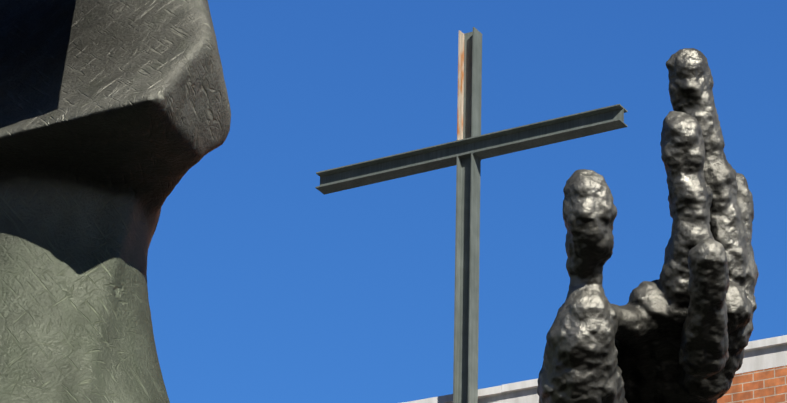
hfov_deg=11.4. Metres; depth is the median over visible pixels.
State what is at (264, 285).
sky
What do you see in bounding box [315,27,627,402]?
cross
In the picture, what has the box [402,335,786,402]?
church coping
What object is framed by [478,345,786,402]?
church parapet band
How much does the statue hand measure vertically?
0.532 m
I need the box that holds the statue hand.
[537,48,758,402]
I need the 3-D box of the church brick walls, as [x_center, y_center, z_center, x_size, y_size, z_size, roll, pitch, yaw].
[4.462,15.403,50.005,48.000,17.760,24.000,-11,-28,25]
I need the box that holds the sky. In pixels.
[147,0,786,402]
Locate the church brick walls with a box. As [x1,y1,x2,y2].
[717,365,786,402]

